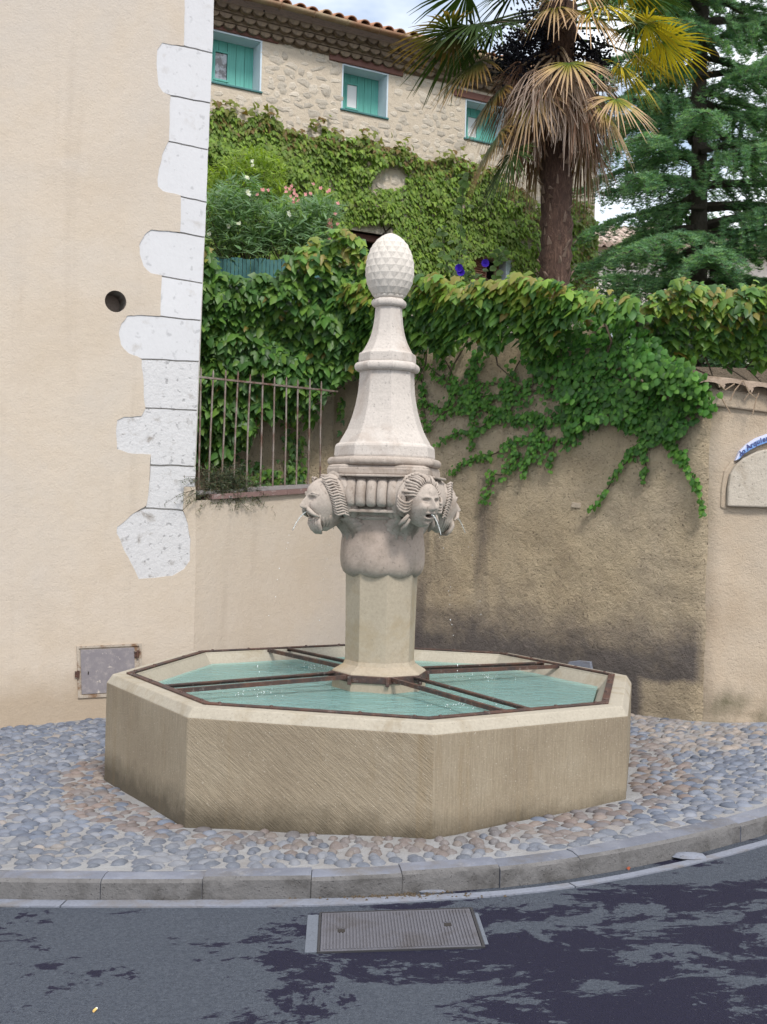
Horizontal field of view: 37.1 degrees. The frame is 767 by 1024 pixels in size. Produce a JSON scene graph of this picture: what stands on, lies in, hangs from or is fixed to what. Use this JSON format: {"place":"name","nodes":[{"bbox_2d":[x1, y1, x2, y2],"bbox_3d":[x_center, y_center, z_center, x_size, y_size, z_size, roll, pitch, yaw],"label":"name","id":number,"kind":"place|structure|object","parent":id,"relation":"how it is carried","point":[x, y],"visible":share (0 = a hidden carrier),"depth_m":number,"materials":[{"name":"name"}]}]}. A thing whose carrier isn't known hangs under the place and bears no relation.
{"place":"outdoors","nodes":[
{"label":"outdoors","id":0,"kind":"place"},
{"bbox_2d":[205,143,293,269],"bbox_3d":[-1.824,-3.225,14.148,1.502,3.121,2.401,2,0,-10],"label":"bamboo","id":1,"kind":"object","parent":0,"point":[260,158],"visible":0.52,"depth_m":13.97,"materials":[{"name":"green plant"}]},
{"bbox_2d":[0,834,766,1023],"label":"road","id":2,"kind":"structure","parent":0,"point":[686,945],"depth_m":4.38,"materials":[{"name":"grey asphalt"}]},
{"bbox_2d":[0,805,766,900],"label":"kerb","id":3,"kind":"structure","parent":2,"relation":"on","point":[411,877],"depth_m":5.20,"materials":[{"name":"concrete"}]},
{"bbox_2d":[0,839,766,907],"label":"gutter","id":4,"kind":"object","parent":2,"relation":"on","point":[203,903],"visible":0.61,"depth_m":5.10,"materials":[{"name":"concrete"}]},
{"bbox_2d":[419,889,445,893],"bbox_3d":[0.209,1.714,5.186,0.150,0.016,0.053,2,0,0],"label":"loose stone","id":5,"kind":"object","parent":4,"relation":"on","point":[434,891],"visible":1,"depth_m":5.17,"materials":[{"name":"stone"}]},
{"bbox_2d":[672,852,705,859],"bbox_3d":[1.498,1.684,5.608,0.172,0.029,0.086,2,0,0],"label":"loose stone","id":6,"kind":"object","parent":4,"relation":"on","point":[688,855],"visible":1,"depth_m":5.58,"materials":[{"name":"stone"}]},
{"bbox_2d":[305,907,487,953],"bbox_3d":[0.046,1.736,4.721,0.744,0.071,0.474,2,0,0],"label":"manhole cover","id":7,"kind":"object","parent":2,"relation":"on","point":[396,930],"visible":0.92,"depth_m":4.69,"materials":[{"name":"metal"}]},
{"bbox_2d":[288,890,506,900],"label":"gravel","id":8,"kind":"structure","parent":2,"relation":"on","point":[409,894],"depth_m":5.12,"materials":[{"name":"stone"}]},
{"bbox_2d":[0,713,766,871],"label":"pavement","id":9,"kind":"structure","parent":0,"point":[65,805],"depth_m":6.08,"materials":[{"name":"grey stone"}]},
{"bbox_2d":[0,0,213,727],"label":"plastered house","id":10,"kind":"structure","parent":9,"relation":"on","point":[104,122],"depth_m":9.23,"materials":[{"name":"paint"}]},
{"bbox_2d":[75,647,140,693],"bbox_3d":[-2.234,1.289,9.289,0.526,0.363,0.030,2,0,-27],"label":"hatch door","id":11,"kind":"structure","parent":10,"relation":"in","point":[97,665],"depth_m":9.27,"materials":[{"name":"paint"}]},
{"bbox_2d":[194,484,345,650],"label":"wall","id":12,"kind":"structure","parent":9,"relation":"on","point":[243,556],"depth_m":10.17,"materials":[{"name":"paint"}]},
{"bbox_2d":[166,461,269,511],"bbox_3d":[-1.375,-0.213,9.800,0.208,0.487,1.230,2,0,42],"label":"herb","id":13,"kind":"object","parent":12,"relation":"on","point":[236,484],"visible":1,"depth_m":9.82,"materials":[{"name":"green plant"}]},
{"bbox_2d":[197,367,337,490],"bbox_3d":[-1.028,-0.700,10.290,0.026,1.103,1.651,2,0,44],"label":"iron railing","id":14,"kind":"object","parent":12,"relation":"on","point":[262,383],"visible":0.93,"depth_m":10.22,"materials":[{"name":"grey metal"}]},
{"bbox_2d":[104,233,631,838],"bbox_3d":[0.000,0.016,7.372,3.162,3.624,3.162,2,0,-32],"label":"fountain","id":15,"kind":"object","parent":9,"relation":"on","point":[378,723],"visible":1,"depth_m":6.56,"materials":[{"name":"stone"}]},
{"bbox_2d":[333,324,710,720],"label":"garden wall","id":16,"kind":"structure","parent":9,"relation":"on","point":[545,565],"depth_m":9.42,"materials":[{"name":"paint"}]},
{"bbox_2d":[324,270,654,392],"bbox_3d":[0.675,-1.544,9.826,3.511,1.176,0.663,2,0,44],"label":"creeper","id":17,"kind":"object","parent":16,"relation":"attached to","point":[482,313],"visible":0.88,"depth_m":9.51,"materials":[{"name":"green plant"}]},
{"bbox_2d":[414,317,722,517],"bbox_3d":[1.317,-0.791,9.449,3.119,1.619,0.333,2,0,44],"label":"ivy","id":18,"kind":"object","parent":16,"relation":"attached to","point":[655,368],"visible":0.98,"depth_m":9.20,"materials":[{"name":"green plant"}]},
{"bbox_2d":[634,277,766,381],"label":"creeper","id":19,"kind":"object","parent":16,"relation":"attached to","point":[732,329],"visible":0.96,"depth_m":8.91,"materials":[{"name":"green plant"}]},
{"bbox_2d":[699,376,766,722],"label":"pillar wall","id":20,"kind":"structure","parent":9,"relation":"on","point":[735,675],"depth_m":8.60,"materials":[{"name":"plaster"},{"name":"stone"}]},
{"bbox_2d":[290,0,766,227],"label":"sky","id":21,"kind":"structure","parent":0,"point":[393,13],"materials":[{"name":"white"}]},
{"bbox_2d":[635,367,766,382],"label":"garden ground","id":22,"kind":"structure","parent":0,"point":[743,372],"depth_m":12.07,"materials":[{"name":"soil"}]},
{"bbox_2d":[214,257,319,302],"bbox_3d":[-1.356,-2.194,12.317,1.600,1.071,0.066,2,0,0],"label":"screen fence","id":23,"kind":"object","parent":22,"relation":"on","point":[267,266],"visible":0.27,"depth_m":12.29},
{"bbox_2d":[204,159,349,273],"bbox_3d":[-1.389,-2.890,12.979,2.089,2.476,2.621,2,0,0],"label":"oleander","id":24,"kind":"object","parent":22,"relation":"on","point":[278,234],"visible":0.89,"depth_m":12.59,"materials":[{"name":"green plant"}]},
{"bbox_2d":[209,0,616,332],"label":"stone house","id":25,"kind":"structure","parent":22,"relation":"on","point":[298,66],"depth_m":17.05,"materials":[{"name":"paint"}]},
{"bbox_2d":[211,29,262,93],"bbox_3d":[-2.200,-6.393,16.363,0.879,0.761,0.385,2,0,-28],"label":"window","id":26,"kind":"structure","parent":25,"relation":"in","point":[236,59],"depth_m":16.46,"materials":[{"name":"paint"}]},
{"bbox_2d":[349,242,373,262],"bbox_3d":[-0.287,-2.771,17.614,0.974,2.881,0.030,2,0,-28],"label":"doorway","id":27,"kind":"structure","parent":25,"relation":"in","point":[369,245],"depth_m":17.62,"materials":[{"name":"black"}]},
{"bbox_2d":[340,64,388,119],"bbox_3d":[-0.358,-6.320,17.358,0.817,0.698,0.385,2,0,-28],"label":"window","id":28,"kind":"structure","parent":25,"relation":"in","point":[364,91],"depth_m":17.44,"materials":[{"name":"paint"}]},
{"bbox_2d":[204,99,598,290],"bbox_3d":[0.430,-4.385,17.485,7.414,2.894,0.279,2,0,-28],"label":"house creeper","id":29,"kind":"object","parent":25,"relation":"attached to","point":[392,206],"visible":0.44,"depth_m":17.46,"materials":[{"name":"green plant"}]},
{"bbox_2d":[464,99,504,146],"bbox_3d":[1.550,-6.195,18.390,0.817,0.645,0.385,2,0,-28],"label":"window","id":30,"kind":"structure","parent":25,"relation":"in","point":[471,113],"depth_m":18.45,"materials":[{"name":"paint"}]},
{"bbox_2d":[429,172,510,280],"bbox_3d":[0.952,-3.021,12.627,0.895,1.441,0.354,2,0,0],"label":"morning glory","id":31,"kind":"object","parent":22,"relation":"on","point":[497,261],"visible":0.81,"depth_m":12.57,"materials":[{"name":"green plant"}]},
{"bbox_2d":[386,0,719,326],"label":"palm tree","id":32,"kind":"object","parent":22,"relation":"on","point":[557,121],"visible":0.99,"depth_m":11.80,"materials":[{"name":"green plant"}]},
{"bbox_2d":[570,0,766,367],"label":"cedar tree","id":33,"kind":"object","parent":22,"relation":"on","point":[696,115],"visible":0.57,"depth_m":15.07,"materials":[{"name":"green plant"}]},
{"bbox_2d":[596,226,766,363],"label":"distant house","id":34,"kind":"structure","parent":22,"relation":"on","point":[602,246],"depth_m":31.00,"materials":[{"name":"paint"}]},
{"label":"yard ground","id":35,"kind":"structure","parent":0,"visible":0},
{"bbox_2d":[195,392,333,488],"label":"retaining wall","id":36,"kind":"structure","parent":35,"relation":"on","point":[326,436],"depth_m":11.35,"materials":[{"name":"beige paint"}]},
{"bbox_2d":[196,228,368,486],"bbox_3d":[-0.990,-1.324,10.885,2.185,2.621,0.978,2,0,4],"label":"creeper","id":37,"kind":"object","parent":35,"relation":"on","point":[256,326],"visible":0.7,"depth_m":10.76,"materials":[{"name":"green plant"}]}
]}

